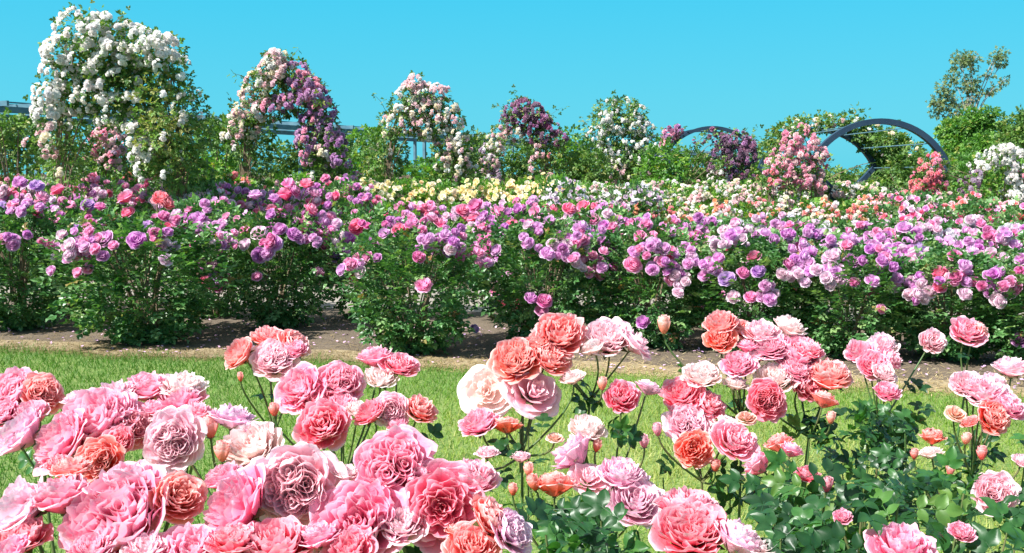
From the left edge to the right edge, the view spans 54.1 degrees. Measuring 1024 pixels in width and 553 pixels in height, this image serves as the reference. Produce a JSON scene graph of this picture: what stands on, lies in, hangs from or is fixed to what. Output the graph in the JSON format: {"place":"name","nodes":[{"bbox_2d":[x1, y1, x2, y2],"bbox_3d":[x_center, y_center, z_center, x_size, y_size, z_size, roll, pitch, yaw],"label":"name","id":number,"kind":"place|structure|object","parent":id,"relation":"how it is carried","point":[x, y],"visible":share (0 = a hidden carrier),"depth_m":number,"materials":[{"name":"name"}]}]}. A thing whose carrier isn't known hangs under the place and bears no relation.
{"place":"outdoors","nodes":[
{"label":"outdoors","id":0,"kind":"place"},
{"bbox_2d":[0,281,1022,334],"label":"gravel path","id":1,"kind":"structure","parent":0,"point":[331,303],"depth_m":13.39,"materials":[{"name":"beige gravel"}]},
{"bbox_2d":[0,340,1023,552],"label":"lawn","id":2,"kind":"structure","parent":0,"point":[501,493],"depth_m":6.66,"materials":[{"name":"green plant"}]},
{"bbox_2d":[0,366,284,552],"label":"pink rose bush","id":3,"kind":"object","parent":2,"relation":"on","point":[105,427],"visible":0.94,"depth_m":2.01,"materials":[{"name":"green plant"}]},
{"bbox_2d":[0,424,532,552],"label":"pink rose bush","id":4,"kind":"object","parent":2,"relation":"on","point":[396,488],"visible":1,"depth_m":1.31,"materials":[{"name":"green plant"}]},
{"bbox_2d":[224,325,443,552],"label":"pink rose bush","id":5,"kind":"object","parent":2,"relation":"on","point":[325,402],"visible":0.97,"depth_m":2.71,"materials":[{"name":"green plant"}]},
{"bbox_2d":[457,313,664,551],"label":"pink rose bush","id":6,"kind":"object","parent":2,"relation":"on","point":[500,384],"visible":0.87,"depth_m":2.59,"materials":[{"name":"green plant"}]},
{"bbox_2d":[652,309,865,538],"bbox_3d":[0.668,0.769,2.689,0.615,1.328,0.693,0,6,0],"label":"pink rose bush","id":7,"kind":"object","parent":2,"relation":"on","point":[696,407],"visible":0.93,"depth_m":2.66,"materials":[{"name":"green plant"}]},
{"bbox_2d":[517,446,1023,552],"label":"pink rose bush","id":8,"kind":"object","parent":2,"relation":"on","point":[686,520],"visible":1,"depth_m":1.81,"materials":[{"name":"green plant"}]},
{"bbox_2d":[813,315,988,528],"bbox_3d":[1.250,0.757,3.353,0.793,1.216,0.365,-6,8,-44],"label":"pink rose bush","id":9,"kind":"object","parent":2,"relation":"on","point":[875,357],"visible":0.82,"depth_m":3.28,"materials":[{"name":"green plant"}]},
{"bbox_2d":[821,356,1023,552],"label":"pink rose bush","id":10,"kind":"object","parent":2,"relation":"on","point":[995,400],"visible":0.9,"depth_m":2.78,"materials":[{"name":"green plant"}]},
{"bbox_2d":[0,203,1023,397],"bbox_3d":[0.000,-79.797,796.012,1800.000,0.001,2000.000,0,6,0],"label":"ground","id":11,"kind":"structure","parent":0,"point":[334,320],"depth_m":10.22,"materials":[{"name":"soil"}]},
{"bbox_2d":[0,107,47,257],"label":"shrub","id":12,"kind":"object","parent":11,"relation":"on","point":[15,128],"visible":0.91,"depth_m":18.73,"materials":[{"name":"green plant"}]},
{"bbox_2d":[0,114,53,176],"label":"shrub","id":13,"kind":"object","parent":11,"relation":"on","point":[25,155],"visible":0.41,"depth_m":20.15,"materials":[{"name":"green plant"}]},
{"bbox_2d":[0,181,82,272],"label":"purple rose bush","id":14,"kind":"object","parent":11,"relation":"on","point":[27,192],"visible":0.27,"depth_m":15.62,"materials":[{"name":"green plant"}]},
{"bbox_2d":[0,176,83,330],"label":"purple rose bush","id":15,"kind":"object","parent":11,"relation":"on","point":[14,214],"visible":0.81,"depth_m":10.86,"materials":[{"name":"green plant"}]},
{"bbox_2d":[13,183,133,316],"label":"purple rose bush","id":16,"kind":"object","parent":11,"relation":"on","point":[87,207],"visible":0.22,"depth_m":12.04,"materials":[{"name":"green plant"}]},
{"bbox_2d":[65,173,155,278],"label":"purple rose bush","id":17,"kind":"object","parent":11,"relation":"on","point":[95,190],"visible":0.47,"depth_m":16.07,"materials":[{"name":"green plant"}]},
{"bbox_2d":[77,114,146,214],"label":"climbing rose","id":18,"kind":"object","parent":11,"relation":"on","point":[111,151],"visible":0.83,"depth_m":18.08,"materials":[{"name":"pink plant"}]},
{"bbox_2d":[21,0,218,281],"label":"climbing rose","id":19,"kind":"object","parent":11,"relation":"on","point":[122,67],"visible":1,"depth_m":14.46,"materials":[{"name":"white plant"}]},
{"bbox_2d":[30,190,247,345],"bbox_3d":[-3.677,-0.040,10.050,1.983,1.657,1.947,4,7,34],"label":"purple rose bush","id":20,"kind":"object","parent":11,"relation":"on","point":[167,238],"visible":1,"depth_m":9.82,"materials":[{"name":"green plant"}]},
{"bbox_2d":[123,179,206,281],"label":"purple rose bush","id":21,"kind":"object","parent":11,"relation":"on","point":[144,199],"visible":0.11,"depth_m":15.63,"materials":[{"name":"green plant"}]},
{"bbox_2d":[133,192,267,317],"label":"purple rose bush","id":22,"kind":"object","parent":11,"relation":"on","point":[197,209],"visible":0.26,"depth_m":11.79,"materials":[{"name":"green plant"}]},
{"bbox_2d":[171,178,234,268],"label":"rose bush","id":23,"kind":"object","parent":11,"relation":"on","point":[212,191],"visible":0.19,"depth_m":15.05,"materials":[{"name":"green plant"}]},
{"bbox_2d":[185,150,232,183],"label":"shrub","id":24,"kind":"object","parent":11,"relation":"on","point":[217,163],"visible":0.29,"depth_m":18.80,"materials":[{"name":"green plant"}]},
{"bbox_2d":[193,111,242,171],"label":"shrub","id":25,"kind":"object","parent":11,"relation":"on","point":[216,141],"visible":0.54,"depth_m":21.56,"materials":[{"name":"green plant"}]},
{"bbox_2d":[193,120,257,177],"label":"shrub","id":26,"kind":"object","parent":11,"relation":"on","point":[230,161],"visible":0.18,"depth_m":23.45,"materials":[{"name":"green plant"}]},
{"bbox_2d":[184,176,275,279],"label":"purple rose bush","id":27,"kind":"object","parent":11,"relation":"on","point":[240,189],"visible":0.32,"depth_m":15.83,"materials":[{"name":"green plant"}]},
{"bbox_2d":[211,178,350,328],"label":"purple rose bush","id":28,"kind":"object","parent":11,"relation":"on","point":[302,233],"visible":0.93,"depth_m":10.92,"materials":[{"name":"green plant"}]},
{"bbox_2d":[218,47,361,208],"bbox_3d":[-4.424,-2.464,20.254,3.056,4.176,2.709,0,6,0],"label":"climbing rose","id":29,"kind":"object","parent":11,"relation":"on","point":[305,89],"visible":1,"depth_m":19.42,"materials":[{"name":"pink plant"}]},
{"bbox_2d":[240,183,341,276],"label":"purple rose bush","id":30,"kind":"object","parent":11,"relation":"on","point":[280,202],"visible":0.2,"depth_m":16.28,"materials":[{"name":"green plant"}]},
{"bbox_2d":[257,138,328,181],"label":"shrub","id":31,"kind":"object","parent":11,"relation":"on","point":[288,165],"visible":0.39,"depth_m":27.59,"materials":[{"name":"green plant"}]},
{"bbox_2d":[283,174,385,276],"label":"purple rose bush","id":32,"kind":"object","parent":11,"relation":"on","point":[348,187],"visible":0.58,"depth_m":16.09,"materials":[{"name":"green plant"}]},
{"bbox_2d":[331,173,393,256],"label":"yellow rose bush","id":33,"kind":"object","parent":11,"relation":"on","point":[363,180],"visible":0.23,"depth_m":19.54,"materials":[{"name":"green plant"}]},
{"bbox_2d":[341,124,386,203],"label":"shrub","id":34,"kind":"object","parent":11,"relation":"on","point":[363,136],"visible":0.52,"depth_m":25.61,"materials":[{"name":"green plant"}]},
{"bbox_2d":[305,201,434,320],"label":"purple rose bush","id":35,"kind":"object","parent":11,"relation":"on","point":[354,224],"visible":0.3,"depth_m":11.63,"materials":[{"name":"green plant"}]},
{"bbox_2d":[360,194,446,278],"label":"pink rose bush","id":36,"kind":"object","parent":11,"relation":"on","point":[422,209],"visible":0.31,"depth_m":15.62,"materials":[{"name":"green plant"}]},
{"bbox_2d":[373,177,438,229],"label":"yellow rose bush","id":37,"kind":"object","parent":11,"relation":"on","point":[395,183],"visible":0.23,"depth_m":19.81,"materials":[{"name":"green plant"}]},
{"bbox_2d":[0,100,817,208],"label":"pergola","id":38,"kind":"object","parent":11,"relation":"on","point":[284,127],"visible":0.07,"depth_m":27.48,"materials":[{"name":"metal"}]},
{"bbox_2d":[326,204,492,354],"bbox_3d":[-0.950,0.064,9.599,1.554,1.528,1.513,0,6,0],"label":"purple rose bush","id":39,"kind":"object","parent":11,"relation":"on","point":[445,244],"visible":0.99,"depth_m":9.30,"materials":[{"name":"green plant"}]},
{"bbox_2d":[352,70,489,232],"bbox_3d":[-2.361,-2.811,23.977,3.590,4.108,2.510,4,7,34],"label":"climbing rose","id":40,"kind":"object","parent":11,"relation":"on","point":[464,167],"visible":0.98,"depth_m":23.50,"materials":[{"name":"white plant"}]},
{"bbox_2d":[393,155,451,194],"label":"shrub","id":41,"kind":"object","parent":11,"relation":"on","point":[413,169],"visible":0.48,"depth_m":29.69,"materials":[{"name":"green plant"}]},
{"bbox_2d":[401,178,476,251],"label":"yellow rose bush","id":42,"kind":"object","parent":11,"relation":"on","point":[432,187],"visible":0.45,"depth_m":19.41,"materials":[{"name":"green plant"}]},
{"bbox_2d":[423,201,491,278],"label":"pink rose bush","id":43,"kind":"object","parent":11,"relation":"on","point":[450,215],"visible":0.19,"depth_m":15.62,"materials":[{"name":"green plant"}]},
{"bbox_2d":[437,176,510,238],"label":"yellow rose bush","id":44,"kind":"object","parent":11,"relation":"on","point":[482,186],"visible":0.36,"depth_m":19.42,"materials":[{"name":"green plant"}]},
{"bbox_2d":[0,157,1011,202],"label":"hedge","id":45,"kind":"object","parent":11,"relation":"on","point":[481,198],"visible":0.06,"depth_m":59.21,"materials":[{"name":"green plant"}]},
{"bbox_2d":[0,340,1023,396],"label":"straw mulch strip","id":46,"kind":"object","parent":11,"relation":"on","point":[579,363],"visible":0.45,"depth_m":9.24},
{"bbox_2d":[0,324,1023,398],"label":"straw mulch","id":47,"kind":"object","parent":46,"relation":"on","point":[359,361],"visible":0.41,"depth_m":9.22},
{"bbox_2d":[7,316,1023,387],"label":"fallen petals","id":48,"kind":"object","parent":11,"relation":"on","point":[476,344],"visible":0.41,"depth_m":9.69,"materials":[{"name":"plant"}]},
{"bbox_2d":[463,84,571,188],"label":"climbing rose","id":49,"kind":"object","parent":11,"relation":"on","point":[528,115],"visible":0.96,"depth_m":29.39,"materials":[{"name":"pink plant"}]},
{"bbox_2d":[462,198,578,321],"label":"purple rose bush","id":50,"kind":"object","parent":11,"relation":"on","point":[503,216],"visible":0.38,"depth_m":11.46,"materials":[{"name":"green plant"}]},
{"bbox_2d":[486,175,560,236],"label":"yellow rose bush","id":51,"kind":"object","parent":11,"relation":"on","point":[512,186],"visible":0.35,"depth_m":19.18,"materials":[{"name":"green plant"}]},
{"bbox_2d":[500,138,548,199],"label":"shrub","id":52,"kind":"object","parent":11,"relation":"on","point":[517,162],"visible":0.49,"depth_m":37.63,"materials":[{"name":"green plant"}]},
{"bbox_2d":[493,194,561,276],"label":"pink rose bush","id":53,"kind":"object","parent":11,"relation":"on","point":[533,200],"visible":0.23,"depth_m":15.62,"materials":[{"name":"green plant"}]},
{"bbox_2d":[465,202,626,339],"bbox_3d":[0.327,0.008,10.110,1.610,1.524,1.477,0,6,0],"label":"purple rose bush","id":54,"kind":"object","parent":11,"relation":"on","point":[565,245],"visible":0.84,"depth_m":9.72,"materials":[{"name":"green plant"}]},
{"bbox_2d":[519,172,591,211],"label":"yellow rose bush","id":55,"kind":"object","parent":11,"relation":"on","point":[527,188],"visible":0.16,"depth_m":19.00,"materials":[{"name":"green plant"}]},
{"bbox_2d":[533,173,594,270],"bbox_3d":[0.824,-0.853,17.510,1.303,1.908,1.224,0,6,0],"label":"rose mound","id":56,"kind":"object","parent":11,"relation":"on","point":[550,194],"visible":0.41,"depth_m":17.19,"materials":[{"name":"white plant"}]},
{"bbox_2d":[551,123,593,178],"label":"shrub","id":57,"kind":"object","parent":11,"relation":"on","point":[575,136],"visible":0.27,"depth_m":32.52,"materials":[{"name":"green plant"}]},
{"bbox_2d":[551,196,620,277],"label":"pink rose bush","id":58,"kind":"object","parent":11,"relation":"on","point":[592,206],"visible":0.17,"depth_m":15.53,"materials":[{"name":"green plant"}]},
{"bbox_2d":[565,141,616,182],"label":"shrub","id":59,"kind":"object","parent":11,"relation":"on","point":[581,165],"visible":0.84,"depth_m":29.68,"materials":[{"name":"green plant"}]},
{"bbox_2d":[560,180,622,202],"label":"cream rose bush","id":60,"kind":"object","parent":11,"relation":"on","point":[594,189],"visible":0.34,"depth_m":20.70,"materials":[{"name":"white plant"}]},
{"bbox_2d":[538,200,660,320],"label":"purple rose bush","id":61,"kind":"object","parent":11,"relation":"on","point":[615,218],"visible":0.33,"depth_m":11.24,"materials":[{"name":"green plant"}]},
{"bbox_2d":[578,89,682,201],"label":"climbing rose","id":62,"kind":"object","parent":11,"relation":"on","point":[609,129],"visible":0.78,"depth_m":30.33,"materials":[{"name":"white plant"}]},
{"bbox_2d":[601,178,665,268],"bbox_3d":[2.034,-0.819,17.525,1.358,1.820,1.306,0,6,0],"label":"rose mound","id":63,"kind":"object","parent":11,"relation":"on","point":[642,191],"visible":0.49,"depth_m":17.20,"materials":[{"name":"white plant"}]},
{"bbox_2d":[571,212,718,349],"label":"purple rose bush","id":64,"kind":"object","parent":11,"relation":"on","point":[671,247],"visible":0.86,"depth_m":9.67,"materials":[{"name":"green plant"}]},
{"bbox_2d":[616,176,689,219],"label":"white rose bush","id":65,"kind":"object","parent":11,"relation":"on","point":[660,182],"visible":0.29,"depth_m":24.09,"materials":[{"name":"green plant"}]},
{"bbox_2d":[626,199,697,219],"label":"peach rose bush","id":66,"kind":"object","parent":11,"relation":"on","point":[668,208],"visible":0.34,"depth_m":17.47,"materials":[{"name":"pink plant"}]},
{"bbox_2d":[631,136,694,195],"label":"shrub","id":67,"kind":"object","parent":11,"relation":"on","point":[674,165],"visible":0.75,"depth_m":25.83,"materials":[{"name":"green plant"}]},
{"bbox_2d":[652,182,720,217],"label":"cream rose bush","id":68,"kind":"object","parent":11,"relation":"on","point":[678,189],"visible":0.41,"depth_m":20.44,"materials":[{"name":"beige plant"}]},
{"bbox_2d":[677,144,719,185],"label":"shrub","id":69,"kind":"object","parent":11,"relation":"on","point":[697,160],"visible":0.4,"depth_m":32.57,"materials":[{"name":"green plant"}]},
{"bbox_2d":[667,198,743,260],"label":"peach rose bush","id":70,"kind":"object","parent":11,"relation":"on","point":[713,209],"visible":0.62,"depth_m":17.06,"materials":[{"name":"beige plant"}]},
{"bbox_2d":[655,126,759,201],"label":"steel arch","id":71,"kind":"structure","parent":11,"relation":"on","point":[700,129],"depth_m":26.70,"materials":[{"name":"blue metal"}]},
{"bbox_2d":[644,212,772,326],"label":"purple rose bush","id":72,"kind":"object","parent":11,"relation":"on","point":[710,226],"visible":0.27,"depth_m":11.09,"materials":[{"name":"green plant"}]},
{"bbox_2d":[657,123,770,184],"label":"climbing rose","id":73,"kind":"object","parent":11,"relation":"on","point":[725,145],"visible":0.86,"depth_m":26.53,"materials":[{"name":"purple plant"}]},
{"bbox_2d":[676,182,752,218],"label":"cream rose bush","id":74,"kind":"object","parent":11,"relation":"on","point":[723,189],"visible":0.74,"depth_m":19.96,"materials":[{"name":"white plant"}]},
{"bbox_2d":[679,225,826,354],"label":"purple rose bush","id":75,"kind":"object","parent":11,"relation":"on","point":[773,251],"visible":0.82,"depth_m":9.28,"materials":[{"name":"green plant"}]},
{"bbox_2d":[722,197,792,267],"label":"peach rose bush","id":76,"kind":"object","parent":11,"relation":"on","point":[755,208],"visible":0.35,"depth_m":17.30,"materials":[{"name":"green plant"}]},
{"bbox_2d":[724,186,803,220],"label":"cream rose bush","id":77,"kind":"object","parent":11,"relation":"on","point":[753,195],"visible":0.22,"depth_m":20.09,"materials":[{"name":"plant"}]},
{"bbox_2d":[738,211,836,288],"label":"lilac rose bush","id":78,"kind":"object","parent":11,"relation":"on","point":[780,222],"visible":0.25,"depth_m":13.58,"materials":[{"name":"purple plant"}]},
{"bbox_2d":[752,121,837,227],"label":"climbing rose","id":79,"kind":"object","parent":11,"relation":"on","point":[795,146],"visible":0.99,"depth_m":19.18,"materials":[{"name":"pink plant"}]},
{"bbox_2d":[756,194,847,222],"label":"peach rose bush","id":80,"kind":"object","parent":11,"relation":"on","point":[807,204],"visible":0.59,"depth_m":17.08,"materials":[{"name":"beige plant"}]},
{"bbox_2d":[748,223,867,326],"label":"purple rose bush","id":81,"kind":"object","parent":11,"relation":"on","point":[810,232],"visible":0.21,"depth_m":10.92,"materials":[{"name":"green plant"}]},
{"bbox_2d":[777,179,852,229],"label":"cream rose bush","id":82,"kind":"object","parent":11,"relation":"on","point":[793,192],"visible":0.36,"depth_m":19.99,"materials":[{"name":"green plant"}]},
{"bbox_2d":[803,194,893,227],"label":"peach rose bush","id":83,"kind":"object","parent":11,"relation":"on","point":[856,209],"visible":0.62,"depth_m":16.70,"materials":[{"name":"orange plant"}]},
{"bbox_2d":[808,217,894,297],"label":"lilac rose bush","id":84,"kind":"object","parent":11,"relation":"on","point":[843,226],"visible":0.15,"depth_m":13.48,"materials":[{"name":"purple plant"}]},
{"bbox_2d":[817,180,887,216],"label":"cream rose bush","id":85,"kind":"object","parent":11,"relation":"on","point":[850,188],"visible":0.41,"depth_m":19.86,"materials":[{"name":"white plant"}]},
{"bbox_2d":[775,239,932,357],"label":"purple rose bush","id":86,"kind":"object","parent":11,"relation":"on","point":[879,263],"visible":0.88,"depth_m":9.04,"materials":[{"name":"green plant"}]},
{"bbox_2d":[757,118,950,200],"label":"steel arch","id":87,"kind":"structure","parent":11,"relation":"on","point":[931,142],"depth_m":19.81,"materials":[{"name":"blue metal"}]},
{"bbox_2d":[757,101,984,229],"bbox_3d":[8.740,-2.357,22.921,5.948,3.423,3.081,0,6,0],"label":"climbing rose","id":88,"kind":"object","parent":11,"relation":"on","point":[899,158],"visible":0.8,"depth_m":23.44,"materials":[{"name":"green plant"}]},
{"bbox_2d":[827,221,972,331],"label":"purple rose bush","id":89,"kind":"object","parent":11,"relation":"on","point":[916,236],"visible":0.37,"depth_m":10.78,"materials":[{"name":"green plant"}]},
{"bbox_2d":[850,214,951,300],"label":"lilac rose bush","id":90,"kind":"object","parent":11,"relation":"on","point":[934,226],"visible":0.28,"depth_m":12.78,"materials":[{"name":"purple plant"}]},
{"bbox_2d":[857,191,963,233],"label":"rose bush","id":91,"kind":"object","parent":11,"relation":"on","point":[904,212],"visible":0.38,"depth_m":15.06,"materials":[{"name":"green plant"}]},
{"bbox_2d":[887,151,962,194],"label":"climbing rose","id":92,"kind":"object","parent":11,"relation":"on","point":[933,177],"visible":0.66,"depth_m":19.10,"materials":[{"name":"pink plant"}]},
{"bbox_2d":[875,241,1023,363],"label":"purple rose bush","id":93,"kind":"object","parent":11,"relation":"on","point":[968,265],"visible":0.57,"depth_m":8.96,"materials":[{"name":"green plant"}]},
{"bbox_2d":[936,146,991,194],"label":"shrub","id":94,"kind":"object","parent":11,"relation":"on","point":[963,167],"visible":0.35,"depth_m":25.71,"materials":[{"name":"green plant"}]},
{"bbox_2d":[931,189,1003,221],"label":"red rose bush","id":95,"kind":"object","parent":11,"relation":"on","point":[959,198],"visible":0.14,"depth_m":16.21,"materials":[{"name":"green plant"}]},
{"bbox_2d":[925,45,1010,120],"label":"eucalyptus tree","id":96,"kind":"object","parent":11,"relation":"on","point":[999,58],"visible":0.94,"depth_m":59.06,"materials":[{"name":"green plant"}]},
{"bbox_2d":[930,103,1006,187],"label":"broadleaf tree","id":97,"kind":"object","parent":11,"relation":"on","point":[970,132],"visible":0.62,"depth_m":45.37,"materials":[{"name":"green plant"}]},
{"bbox_2d":[925,197,1016,253],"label":"red rose bush","id":98,"kind":"object","parent":11,"relation":"on","point":[968,208],"visible":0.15,"depth_m":14.54,"materials":[{"name":"green plant"}]},
{"bbox_2d":[932,214,1022,301],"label":"lilac rose bush","id":99,"kind":"object","parent":11,"relation":"on","point":[970,224],"visible":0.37,"depth_m":12.89,"materials":[{"name":"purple plant"}]},
{"bbox_2d":[940,225,1023,328],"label":"purple rose bush","id":100,"kind":"object","parent":11,"relation":"on","point":[989,240],"visible":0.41,"depth_m":10.66,"materials":[{"name":"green plant"}]},
{"bbox_2d":[946,139,1023,218],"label":"climbing rose","id":101,"kind":"object","parent":11,"relation":"on","point":[1015,167],"visible":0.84,"depth_m":17.70,"materials":[{"name":"white plant"}]},
{"bbox_2d":[959,247,1023,360],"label":"purple rose bush","id":102,"kind":"object","parent":11,"relation":"on","point":[1009,282],"visible":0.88,"depth_m":8.68,"materials":[{"name":"green plant"}]},
{"bbox_2d":[973,151,1023,200],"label":"shrub","id":103,"kind":"object","parent":11,"relation":"on","point":[986,191],"visible":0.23,"depth_m":21.81,"materials":[{"name":"green plant"}]},
{"bbox_2d":[984,201,1023,239],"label":"red rose bush","id":104,"kind":"object","parent":11,"relation":"on","point":[1008,217],"visible":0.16,"depth_m":13.76,"materials":[{"name":"green plant"}]},
{"bbox_2d":[985,105,1023,211],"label":"broadleaf tree","id":105,"kind":"object","parent":11,"relation":"on","point":[1011,132],"visible":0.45,"depth_m":41.40,"materials":[{"name":"green plant"}]},
{"bbox_2d":[0,0,1023,174],"label":"sky","id":106,"kind":"structure","parent":0,"point":[739,64],"materials":[{"name":"blue"}]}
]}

